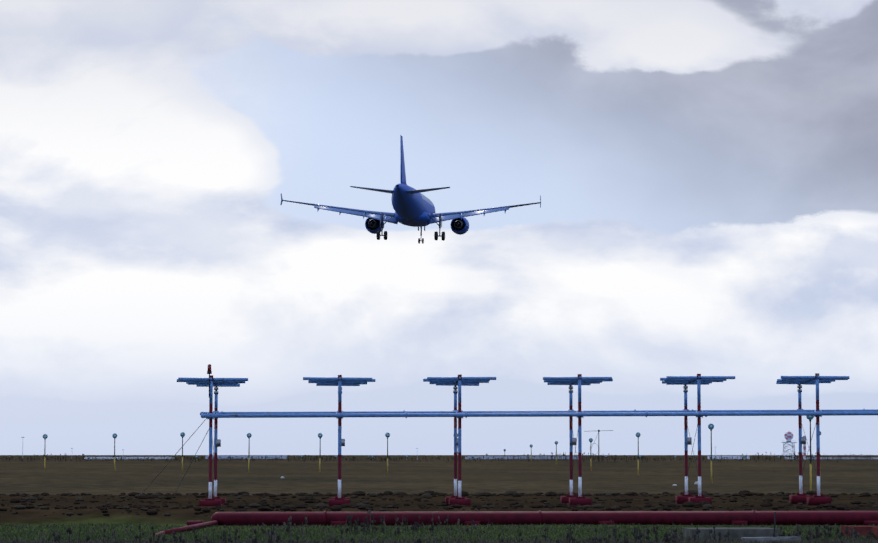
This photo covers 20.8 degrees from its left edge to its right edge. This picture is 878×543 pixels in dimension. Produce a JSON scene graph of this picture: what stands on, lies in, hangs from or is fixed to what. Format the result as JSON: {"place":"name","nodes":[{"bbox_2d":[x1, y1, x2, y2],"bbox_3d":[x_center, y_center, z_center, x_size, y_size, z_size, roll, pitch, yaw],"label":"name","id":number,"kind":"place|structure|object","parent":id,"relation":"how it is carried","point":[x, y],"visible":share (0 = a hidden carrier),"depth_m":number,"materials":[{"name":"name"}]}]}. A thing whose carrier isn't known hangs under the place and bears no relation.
{"place":"outdoors","nodes":[
{"label":"outdoors","id":0,"kind":"place"},
{"bbox_2d":[281,135,540,243],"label":"airliner","id":1,"kind":"object","parent":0,"point":[412,207],"visible":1,"depth_m":312.79,"materials":[{"name":"paint"}]},
{"bbox_2d":[0,455,877,542],"bbox_3d":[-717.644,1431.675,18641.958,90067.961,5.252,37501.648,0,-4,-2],"label":"ground","id":2,"kind":"structure","parent":0,"point":[79,475],"depth_m":101.31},
{"bbox_2d":[43,416,820,490],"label":"lamp posts","id":3,"kind":"object","parent":2,"relation":"on","point":[387,435],"visible":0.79,"depth_m":128.70,"materials":[{"name":"grey"}]},
{"bbox_2d":[0,489,877,515],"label":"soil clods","id":4,"kind":"object","parent":2,"relation":"on","point":[262,504],"visible":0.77,"depth_m":52.65,"materials":[{"name":"brown soil"}]},
{"bbox_2d":[0,452,877,542],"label":"grass and weeds","id":5,"kind":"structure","parent":2,"relation":"on","point":[674,535],"depth_m":39.64,"materials":[{"name":"green plant"}]},
{"bbox_2d":[21,436,877,458],"bbox_3d":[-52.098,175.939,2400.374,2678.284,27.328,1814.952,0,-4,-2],"label":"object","id":6,"kind":"object","parent":2,"relation":"on","point":[468,457],"visible":0.65,"depth_m":3125.35,"materials":[{"name":"white"}]},
{"bbox_2d":[142,364,877,505],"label":"localizer array","id":7,"kind":"object","parent":2,"relation":"on","point":[459,381],"visible":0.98,"depth_m":50.98,"materials":[{"name":"red paint"}]},
{"bbox_2d":[155,510,877,534],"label":"red pipe","id":8,"kind":"object","parent":2,"relation":"on","point":[752,517],"visible":0.81,"depth_m":45.58,"materials":[{"name":"red metal"}]},
{"bbox_2d":[273,476,877,542],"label":"blocks and stakes","id":9,"kind":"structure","parent":2,"relation":"on","point":[758,534],"depth_m":37.86,"materials":[{"name":"concrete"}]},
{"bbox_2d":[590,430,612,456],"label":"crane","id":10,"kind":"object","parent":2,"relation":"on","point":[598,440],"visible":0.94,"depth_m":231.98,"materials":[{"name":"grey metal"}]},
{"bbox_2d":[781,431,796,458],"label":"radar tower","id":11,"kind":"structure","parent":2,"relation":"on","point":[788,435],"depth_m":2606.69,"materials":[{"name":"white metal"}]},
{"bbox_2d":[0,0,877,454],"label":"sky","id":12,"kind":"structure","parent":0,"point":[704,173],"materials":[{"name":"white"}]}
]}

